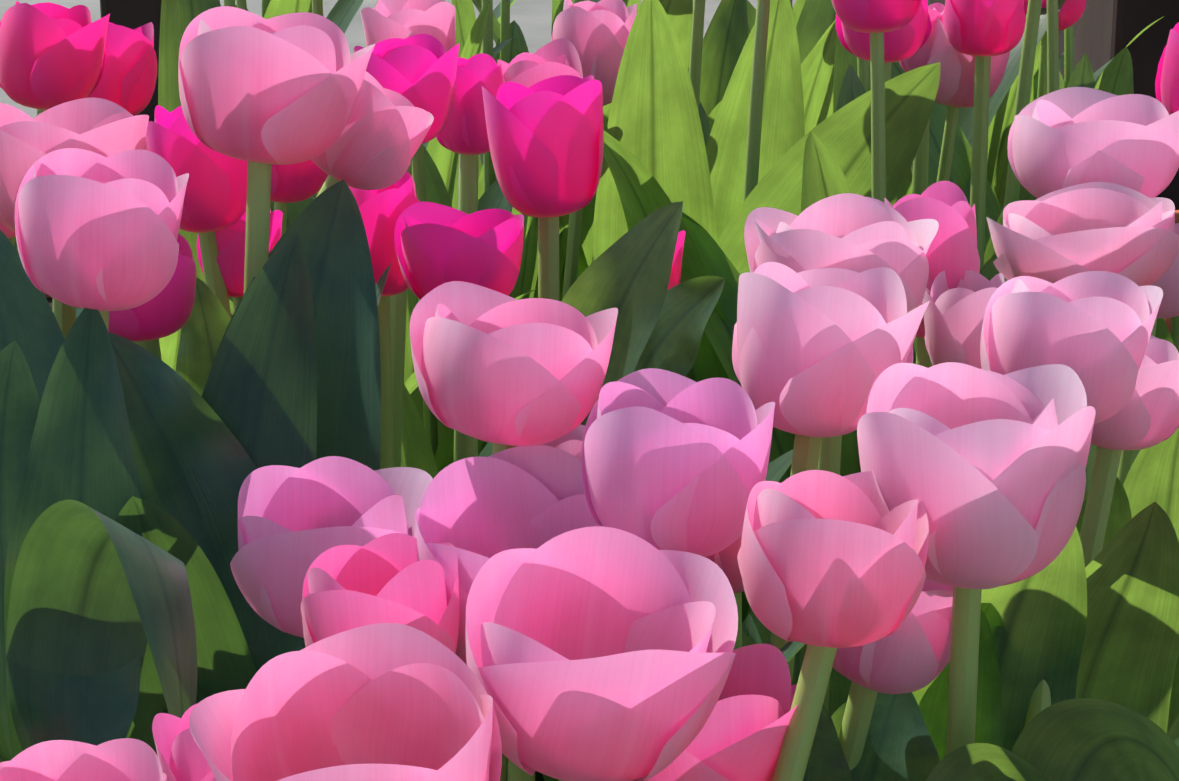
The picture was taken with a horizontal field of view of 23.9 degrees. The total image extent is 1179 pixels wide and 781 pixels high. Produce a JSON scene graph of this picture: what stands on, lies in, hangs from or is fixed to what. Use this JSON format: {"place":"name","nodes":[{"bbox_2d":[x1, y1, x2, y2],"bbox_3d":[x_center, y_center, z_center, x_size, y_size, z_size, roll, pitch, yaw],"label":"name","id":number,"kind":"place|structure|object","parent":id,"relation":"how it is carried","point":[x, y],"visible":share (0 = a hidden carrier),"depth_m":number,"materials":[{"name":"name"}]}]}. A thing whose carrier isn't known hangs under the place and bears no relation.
{"place":"outdoors","nodes":[
{"label":"outdoors","id":0,"kind":"place"},
{"bbox_2d":[6,500,196,757],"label":"leaf","id":1,"kind":"object","parent":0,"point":[93,592],"visible":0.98,"depth_m":0.94,"materials":[{"name":"green plant"}]},
{"bbox_2d":[0,0,796,187],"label":"ground","id":2,"kind":"structure","parent":0,"point":[532,19],"depth_m":5.13,"materials":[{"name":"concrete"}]},
{"bbox_2d":[100,0,161,121],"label":"post","id":3,"kind":"object","parent":2,"relation":"on","point":[132,14],"depth_m":4.01,"materials":[{"name":"brown wood"}]},
{"bbox_2d":[45,210,1178,334],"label":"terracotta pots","id":4,"kind":"object","parent":2,"relation":"on","point":[1168,321],"depth_m":2.63,"materials":[{"name":"ceramic"}]},
{"bbox_2d":[0,222,15,244],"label":"tulip","id":5,"kind":"object","parent":4,"relation":"on","point":[8,233],"visible":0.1,"depth_m":1.17,"materials":[{"name":"pink plant"}]},
{"bbox_2d":[0,1,109,294],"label":"tulip","id":6,"kind":"object","parent":4,"relation":"on","point":[52,55],"visible":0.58,"depth_m":1.43,"materials":[{"name":"pink plant"}]},
{"bbox_2d":[0,98,148,338],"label":"tulip","id":7,"kind":"object","parent":4,"relation":"on","point":[104,127],"visible":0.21,"depth_m":1.08,"materials":[{"name":"pink plant"}]},
{"bbox_2d":[0,230,64,403],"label":"leaf","id":8,"kind":"object","parent":7,"relation":"attached to","point":[29,325],"visible":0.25,"depth_m":1.06,"materials":[{"name":"green plant"}]},
{"bbox_2d":[0,738,166,780],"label":"tulip","id":9,"kind":"object","parent":4,"relation":"on","point":[126,759],"visible":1,"depth_m":0.81,"materials":[{"name":"pink plant"}]},
{"bbox_2d":[0,148,188,762],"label":"tulip","id":10,"kind":"object","parent":4,"relation":"on","point":[98,232],"visible":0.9,"depth_m":0.96,"materials":[{"name":"pink plant"}]},
{"bbox_2d":[0,341,39,760],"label":"leaf","id":11,"kind":"object","parent":10,"relation":"attached to","point":[19,404],"visible":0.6,"depth_m":0.98,"materials":[{"name":"green plant"}]},
{"bbox_2d":[87,22,177,368],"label":"tulip","id":12,"kind":"object","parent":4,"relation":"on","point":[127,82],"visible":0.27,"depth_m":1.55,"materials":[{"name":"pink plant"}]},
{"bbox_2d":[108,234,195,359],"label":"tulip","id":13,"kind":"object","parent":4,"relation":"on","point":[166,310],"visible":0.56,"depth_m":1.07,"materials":[{"name":"pink plant"}]},
{"bbox_2d":[152,704,215,780],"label":"tulip","id":14,"kind":"object","parent":4,"relation":"on","point":[181,756],"visible":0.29,"depth_m":0.83,"materials":[{"name":"pink plant"}]},
{"bbox_2d":[134,0,234,370],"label":"leaf","id":15,"kind":"object","parent":4,"relation":"on","point":[177,17],"visible":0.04,"depth_m":1.82,"materials":[{"name":"green plant"}]},
{"bbox_2d":[146,105,247,317],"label":"tulip","id":16,"kind":"object","parent":4,"relation":"on","point":[215,198],"visible":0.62,"depth_m":1.19,"materials":[{"name":"pink plant"}]},
{"bbox_2d":[197,209,282,311],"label":"tulip","id":17,"kind":"object","parent":4,"relation":"on","point":[230,240],"visible":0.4,"depth_m":1.21,"materials":[{"name":"pink plant"}]},
{"bbox_2d":[235,0,247,10],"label":"tulip","id":18,"kind":"object","parent":4,"relation":"on","point":[241,4],"visible":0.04,"depth_m":2.11,"materials":[{"name":"green plant"}]},
{"bbox_2d":[116,6,390,755],"bbox_3d":[-0.142,0.126,1.113,0.161,0.546,0.227,-10,21,-28],"label":"tulip","id":19,"kind":"object","parent":4,"relation":"on","point":[260,94],"visible":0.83,"depth_m":1.04,"materials":[{"name":"pink plant"}]},
{"bbox_2d":[4,308,142,750],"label":"leaf","id":20,"kind":"object","parent":19,"relation":"attached to","point":[81,448],"visible":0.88,"depth_m":0.96,"materials":[{"name":"green plant"}]},
{"bbox_2d":[108,332,303,702],"bbox_3d":[-0.149,0.052,1.030,0.095,0.130,0.054,8,20,22],"label":"leaf","id":21,"kind":"object","parent":19,"relation":"on","point":[196,466],"visible":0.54,"depth_m":1.04,"materials":[{"name":"green plant"}]},
{"bbox_2d":[163,233,316,713],"bbox_3d":[-0.132,0.044,1.043,0.060,0.190,0.085,0,18,-1],"label":"leaf","id":22,"kind":"object","parent":19,"relation":"on","point":[259,395],"visible":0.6,"depth_m":1.05,"materials":[{"name":"green plant"}]},
{"bbox_2d":[208,179,380,648],"bbox_3d":[-0.109,0.036,1.067,0.076,0.207,0.127,11,21,31],"label":"leaf","id":23,"kind":"object","parent":19,"relation":"on","point":[327,226],"visible":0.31,"depth_m":1.08,"materials":[{"name":"green plant"}]},
{"bbox_2d":[76,71,433,318],"bbox_3d":[-0.225,0.121,1.177,0.308,0.515,0.156,-11,21,-30],"label":"tulip","id":24,"kind":"object","parent":4,"relation":"on","point":[377,143],"visible":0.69,"depth_m":1.11,"materials":[{"name":"pink plant"}]},
{"bbox_2d":[176,277,230,395],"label":"leaf","id":25,"kind":"object","parent":24,"relation":"attached to","point":[204,328],"visible":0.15,"depth_m":1.16,"materials":[{"name":"green plant"}]},
{"bbox_2d":[262,0,322,18],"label":"leaf","id":26,"kind":"object","parent":4,"relation":"on","point":[272,8],"visible":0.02,"depth_m":2.17,"materials":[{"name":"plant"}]},
{"bbox_2d":[230,456,432,637],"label":"tulip","id":27,"kind":"object","parent":4,"relation":"on","point":[294,523],"visible":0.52,"depth_m":0.98,"materials":[{"name":"pink plant"}]},
{"bbox_2d":[327,0,363,33],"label":"leaf","id":28,"kind":"object","parent":4,"relation":"on","point":[341,14],"depth_m":2.50,"materials":[{"name":"green plant"}]},
{"bbox_2d":[189,623,501,780],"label":"tulip","id":29,"kind":"object","parent":4,"relation":"on","point":[387,702],"visible":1,"depth_m":0.78,"materials":[{"name":"pink plant"}]},
{"bbox_2d":[229,0,487,472],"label":"tulip","id":30,"kind":"object","parent":4,"relation":"on","point":[382,20],"visible":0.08,"depth_m":1.60,"materials":[{"name":"pink plant"}]},
{"bbox_2d":[301,533,459,652],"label":"tulip","id":31,"kind":"object","parent":4,"relation":"on","point":[388,578],"visible":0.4,"depth_m":0.87,"materials":[{"name":"pink plant"}]},
{"bbox_2d":[229,160,537,393],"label":"tulip","id":32,"kind":"object","parent":4,"relation":"on","point":[297,182],"visible":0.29,"depth_m":1.48,"materials":[{"name":"pink plant"}]},
{"bbox_2d":[348,171,419,468],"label":"tulip","id":33,"kind":"object","parent":4,"relation":"on","point":[382,210],"visible":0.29,"depth_m":1.19,"materials":[{"name":"pink plant"}]},
{"bbox_2d":[270,0,512,229],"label":"leaf","id":34,"kind":"object","parent":4,"relation":"on","point":[295,210],"visible":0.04,"depth_m":2.05,"materials":[{"name":"green plant"}]},
{"bbox_2d":[353,34,492,466],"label":"tulip","id":35,"kind":"object","parent":4,"relation":"on","point":[419,70],"visible":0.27,"depth_m":1.29,"materials":[{"name":"pink plant"}]},
{"bbox_2d":[376,0,515,52],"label":"leaf","id":36,"kind":"object","parent":4,"relation":"on","point":[497,11],"visible":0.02,"depth_m":2.53,"materials":[{"name":"green plant"}]},
{"bbox_2d":[401,53,503,477],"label":"tulip","id":37,"kind":"object","parent":4,"relation":"on","point":[463,133],"visible":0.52,"depth_m":1.36,"materials":[{"name":"pink plant"}]},
{"bbox_2d":[311,0,600,299],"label":"leaf","id":38,"kind":"object","parent":4,"relation":"on","point":[527,280],"visible":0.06,"depth_m":1.93,"materials":[{"name":"green plant"}]},
{"bbox_2d":[394,202,543,780],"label":"tulip","id":39,"kind":"object","parent":4,"relation":"on","point":[436,245],"visible":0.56,"depth_m":1.13,"materials":[{"name":"pink plant"}]},
{"bbox_2d":[426,0,512,212],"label":"leaf","id":40,"kind":"object","parent":4,"relation":"on","point":[446,161],"visible":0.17,"depth_m":1.73,"materials":[{"name":"green plant"}]},
{"bbox_2d":[452,0,528,199],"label":"leaf","id":41,"kind":"object","parent":4,"relation":"on","point":[515,46],"visible":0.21,"depth_m":2.31,"materials":[{"name":"green plant"}]},
{"bbox_2d":[415,445,598,780],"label":"tulip","id":42,"kind":"object","parent":4,"relation":"on","point":[477,512],"visible":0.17,"depth_m":0.94,"materials":[{"name":"pink plant"}]},
{"bbox_2d":[458,0,610,301],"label":"leaf","id":43,"kind":"object","parent":4,"relation":"on","point":[585,252],"depth_m":1.95,"materials":[{"name":"green plant"}]},
{"bbox_2d":[497,38,582,87],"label":"tulip","id":44,"kind":"object","parent":4,"relation":"on","point":[558,57],"visible":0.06,"depth_m":1.48,"materials":[{"name":"pink plant"}]},
{"bbox_2d":[472,0,640,43],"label":"leaf","id":45,"kind":"object","parent":4,"relation":"on","point":[557,7],"visible":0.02,"depth_m":2.43,"materials":[{"name":"green plant"}]},
{"bbox_2d":[540,424,584,460],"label":"tulip","id":46,"kind":"object","parent":4,"relation":"on","point":[571,442],"depth_m":1.04,"materials":[{"name":"pink plant"}]},
{"bbox_2d":[551,0,636,299],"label":"tulip","id":47,"kind":"object","parent":4,"relation":"on","point":[595,34],"visible":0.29,"depth_m":1.62,"materials":[{"name":"pink plant"}]},
{"bbox_2d":[465,526,737,780],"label":"tulip","id":48,"kind":"object","parent":4,"relation":"on","point":[598,653],"visible":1,"depth_m":0.79,"materials":[{"name":"pink plant"}]},
{"bbox_2d":[410,281,804,780],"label":"tulip","id":49,"kind":"object","parent":4,"relation":"on","point":[500,371],"visible":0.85,"depth_m":0.93,"materials":[{"name":"pink plant"}]},
{"bbox_2d":[482,75,792,780],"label":"tulip","id":50,"kind":"object","parent":4,"relation":"on","point":[546,140],"visible":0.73,"depth_m":1.19,"materials":[{"name":"pink plant"}]},
{"bbox_2d":[634,276,724,376],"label":"leaf","id":51,"kind":"object","parent":50,"relation":"attached to","point":[675,337],"visible":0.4,"depth_m":1.20,"materials":[{"name":"green plant"}]},
{"bbox_2d":[542,535,744,780],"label":"tulip","id":52,"kind":"object","parent":4,"relation":"on","point":[725,560],"visible":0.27,"depth_m":1.00,"materials":[{"name":"pink plant"}]},
{"bbox_2d":[623,0,692,71],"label":"leaf","id":53,"kind":"object","parent":4,"relation":"on","point":[679,13],"visible":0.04,"depth_m":1.90,"materials":[{"name":"green plant"}]},
{"bbox_2d":[667,230,685,289],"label":"tulip","id":54,"kind":"object","parent":4,"relation":"on","point":[675,277],"depth_m":1.34,"materials":[{"name":"pink plant"}]},
{"bbox_2d":[582,368,774,556],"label":"tulip","id":55,"kind":"object","parent":4,"relation":"on","point":[673,461],"visible":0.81,"depth_m":0.89,"materials":[{"name":"pink plant"}]},
{"bbox_2d":[926,743,1048,780],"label":"leaf","id":56,"kind":"object","parent":55,"relation":"on","point":[980,762],"visible":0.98,"depth_m":0.88,"materials":[{"name":"green plant"}]},
{"bbox_2d":[689,0,710,147],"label":"leaf","id":57,"kind":"object","parent":4,"relation":"on","point":[696,41],"visible":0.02,"depth_m":1.75,"materials":[{"name":"green plant"}]},
{"bbox_2d":[646,644,796,780],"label":"tulip","id":58,"kind":"object","parent":4,"relation":"on","point":[740,735],"visible":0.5,"depth_m":0.85,"materials":[{"name":"pink plant"}]},
{"bbox_2d":[699,0,747,130],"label":"leaf","id":59,"kind":"object","parent":4,"relation":"on","point":[725,37],"visible":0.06,"depth_m":2.29,"materials":[{"name":"green plant"}]},
{"bbox_2d":[603,0,978,622],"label":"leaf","id":60,"kind":"object","parent":4,"relation":"on","point":[642,194],"visible":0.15,"depth_m":1.52,"materials":[{"name":"green plant"}]},
{"bbox_2d":[592,0,716,262],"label":"leaf","id":61,"kind":"object","parent":60,"relation":"on","point":[654,127],"visible":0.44,"depth_m":1.48,"materials":[{"name":"green plant"}]},
{"bbox_2d":[717,62,939,274],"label":"leaf","id":62,"kind":"object","parent":60,"relation":"attached to","point":[843,134],"visible":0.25,"depth_m":1.49,"materials":[{"name":"green plant"}]},
{"bbox_2d":[746,0,870,89],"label":"leaf","id":63,"kind":"object","parent":4,"relation":"on","point":[797,9],"visible":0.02,"depth_m":2.39,"materials":[{"name":"green plant"}]},
{"bbox_2d":[801,20,837,134],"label":"leaf","id":64,"kind":"object","parent":4,"relation":"on","point":[817,68],"visible":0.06,"depth_m":1.84,"materials":[{"name":"green plant"}]},
{"bbox_2d":[790,0,857,112],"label":"leaf","id":65,"kind":"object","parent":4,"relation":"on","point":[817,19],"visible":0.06,"depth_m":2.20,"materials":[{"name":"green plant"}]},
{"bbox_2d":[732,262,929,680],"bbox_3d":[0.052,0.181,1.044,0.104,0.483,0.142,-10,20,-27],"label":"tulip","id":66,"kind":"object","parent":4,"relation":"on","point":[816,353],"visible":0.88,"depth_m":0.94,"materials":[{"name":"pink plant"}]},
{"bbox_2d":[737,470,928,780],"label":"tulip","id":67,"kind":"object","parent":4,"relation":"on","point":[829,563],"visible":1,"depth_m":0.83,"materials":[{"name":"pink plant"}]},
{"bbox_2d":[744,193,938,715],"bbox_3d":[0.088,0.163,1.108,0.240,0.478,0.159,13,22,35],"label":"tulip","id":68,"kind":"object","parent":4,"relation":"on","point":[855,232],"visible":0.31,"depth_m":1.05,"materials":[{"name":"pink plant"}]},
{"bbox_2d":[562,201,682,425],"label":"leaf","id":69,"kind":"object","parent":68,"relation":"attached to","point":[627,274],"visible":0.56,"depth_m":1.11,"materials":[{"name":"green plant"}]},
{"bbox_2d":[912,609,1002,760],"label":"leaf","id":70,"kind":"object","parent":68,"relation":"attached to","point":[931,698],"visible":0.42,"depth_m":0.99,"materials":[{"name":"green plant"}]},
{"bbox_2d":[680,0,1006,482],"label":"tulip","id":71,"kind":"object","parent":4,"relation":"on","point":[823,176],"visible":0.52,"depth_m":1.44,"materials":[{"name":"green plant"}]},
{"bbox_2d":[835,0,931,202],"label":"tulip","id":72,"kind":"object","parent":4,"relation":"on","point":[908,40],"visible":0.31,"depth_m":1.53,"materials":[{"name":"pink plant"}]},
{"bbox_2d":[833,579,952,770],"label":"tulip","id":73,"kind":"object","parent":4,"relation":"on","point":[911,653],"visible":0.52,"depth_m":0.91,"materials":[{"name":"pink plant"}]},
{"bbox_2d":[896,0,930,201],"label":"leaf","id":74,"kind":"object","parent":4,"relation":"on","point":[906,189],"visible":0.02,"depth_m":2.40,"materials":[{"name":"green plant"}]},
{"bbox_2d":[899,3,944,194],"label":"tulip","id":75,"kind":"object","parent":4,"relation":"on","point":[920,57],"visible":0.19,"depth_m":1.66,"materials":[{"name":"pink plant"}]},
{"bbox_2d":[884,181,1004,626],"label":"tulip","id":76,"kind":"object","parent":4,"relation":"on","point":[952,253],"visible":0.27,"depth_m":1.09,"materials":[{"name":"pink plant"}]},
{"bbox_2d":[1123,427,1178,732],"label":"leaf","id":77,"kind":"object","parent":76,"relation":"attached to","point":[1152,475],"visible":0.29,"depth_m":1.10,"materials":[{"name":"green plant"}]},
{"bbox_2d":[742,335,1178,646],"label":"tulip","id":78,"kind":"object","parent":4,"relation":"on","point":[1146,416],"visible":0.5,"depth_m":1.04,"materials":[{"name":"pink plant"}]},
{"bbox_2d":[981,527,1086,751],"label":"leaf","id":79,"kind":"object","parent":78,"relation":"on","point":[1039,637],"visible":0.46,"depth_m":0.99,"materials":[{"name":"green plant"}]},
{"bbox_2d":[1076,477,1131,549],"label":"leaf","id":80,"kind":"object","parent":78,"relation":"on","point":[1120,517],"visible":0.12,"depth_m":1.08,"materials":[{"name":"green plant"}]},
{"bbox_2d":[857,0,1065,193],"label":"leaf","id":81,"kind":"object","parent":4,"relation":"on","point":[965,114],"visible":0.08,"depth_m":1.84,"materials":[{"name":"green plant"}]},
{"bbox_2d":[922,270,1004,368],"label":"tulip","id":82,"kind":"object","parent":4,"relation":"on","point":[953,320],"visible":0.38,"depth_m":1.07,"materials":[{"name":"pink plant"}]},
{"bbox_2d":[927,8,1009,181],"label":"tulip","id":83,"kind":"object","parent":4,"relation":"on","point":[955,91],"visible":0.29,"depth_m":1.63,"materials":[{"name":"pink plant"}]},
{"bbox_2d":[706,0,804,240],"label":"leaf","id":84,"kind":"object","parent":83,"relation":"attached to","point":[783,128],"visible":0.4,"depth_m":1.60,"materials":[{"name":"green plant"}]},
{"bbox_2d":[911,40,1040,209],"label":"leaf","id":85,"kind":"object","parent":4,"relation":"on","point":[998,135],"depth_m":2.15,"materials":[{"name":"green plant"}]},
{"bbox_2d":[857,362,1095,755],"bbox_3d":[0.105,0.221,0.943,0.164,0.469,0.075,0,18,-1],"label":"tulip","id":86,"kind":"object","parent":4,"relation":"on","point":[987,468],"visible":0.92,"depth_m":0.86,"materials":[{"name":"pink plant"}]},
{"bbox_2d":[1012,698,1178,780],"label":"leaf","id":87,"kind":"object","parent":86,"relation":"attached to","point":[1083,739],"visible":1,"depth_m":0.88,"materials":[{"name":"green plant"}]},
{"bbox_2d":[942,0,1036,268],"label":"tulip","id":88,"kind":"object","parent":4,"relation":"on","point":[982,31],"visible":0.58,"depth_m":1.60,"materials":[{"name":"pink plant"}]},
{"bbox_2d":[897,0,1085,199],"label":"tulip","id":89,"kind":"object","parent":4,"relation":"on","point":[1070,12],"visible":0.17,"depth_m":1.86,"materials":[{"name":"green plant"}]},
{"bbox_2d":[891,0,1094,252],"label":"tulip","id":90,"kind":"object","parent":4,"relation":"on","point":[1082,75],"visible":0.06,"depth_m":1.81,"materials":[{"name":"green plant"}]},
{"bbox_2d":[913,0,1103,363],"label":"leaf","id":91,"kind":"object","parent":4,"relation":"on","point":[1023,93],"visible":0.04,"depth_m":1.49,"materials":[{"name":"green plant"}]},
{"bbox_2d":[1059,39,1074,72],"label":"leaf","id":92,"kind":"object","parent":4,"relation":"on","point":[1061,61],"visible":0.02,"depth_m":2.32,"materials":[{"name":"green plant"}]},
{"bbox_2d":[980,271,1178,747],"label":"tulip","id":93,"kind":"object","parent":4,"relation":"on","point":[1092,330],"visible":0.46,"depth_m":0.96,"materials":[{"name":"pink plant"}]},
{"bbox_2d":[803,705,851,780],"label":"leaf","id":94,"kind":"object","parent":93,"relation":"on","point":[827,761],"visible":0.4,"depth_m":0.91,"materials":[{"name":"green plant"}]},
{"bbox_2d":[831,692,939,780],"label":"leaf","id":95,"kind":"object","parent":93,"relation":"on","point":[899,745],"visible":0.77,"depth_m":0.94,"materials":[{"name":"green plant"}]},
{"bbox_2d":[1076,502,1178,732],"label":"leaf","id":96,"kind":"object","parent":93,"relation":"attached to","point":[1129,654],"visible":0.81,"depth_m":1.00,"materials":[{"name":"green plant"}]},
{"bbox_2d":[986,182,1178,501],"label":"tulip","id":97,"kind":"object","parent":4,"relation":"on","point":[1060,234],"visible":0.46,"depth_m":1.19,"materials":[{"name":"pink plant"}]},
{"bbox_2d":[1033,24,1133,100],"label":"leaf","id":98,"kind":"object","parent":4,"relation":"on","point":[1117,77],"visible":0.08,"depth_m":2.06,"materials":[{"name":"green plant"}]},
{"bbox_2d":[1007,87,1178,452],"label":"tulip","id":99,"kind":"object","parent":4,"relation":"on","point":[1064,138],"visible":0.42,"depth_m":1.26,"materials":[{"name":"pink plant"}]},
{"bbox_2d":[1093,17,1162,80],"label":"leaf","id":100,"kind":"object","parent":4,"relation":"on","point":[1097,73],"visible":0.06,"depth_m":2.51,"materials":[{"name":"green plant"}]},
{"bbox_2d":[1117,223,1178,484],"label":"tulip","id":101,"kind":"object","parent":4,"relation":"on","point":[1167,282],"visible":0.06,"depth_m":1.24,"materials":[{"name":"pink plant"}]},
{"bbox_2d":[1155,22,1178,351],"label":"tulip","id":102,"kind":"object","parent":4,"relation":"on","point":[1167,86],"visible":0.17,"depth_m":1.60,"materials":[{"name":"pink plant"}]},
{"bbox_2d":[929,0,1178,209],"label":"shed wall","id":103,"kind":"structure","parent":0,"point":[1105,31],"depth_m":3.04,"materials":[{"name":"brown wood"}]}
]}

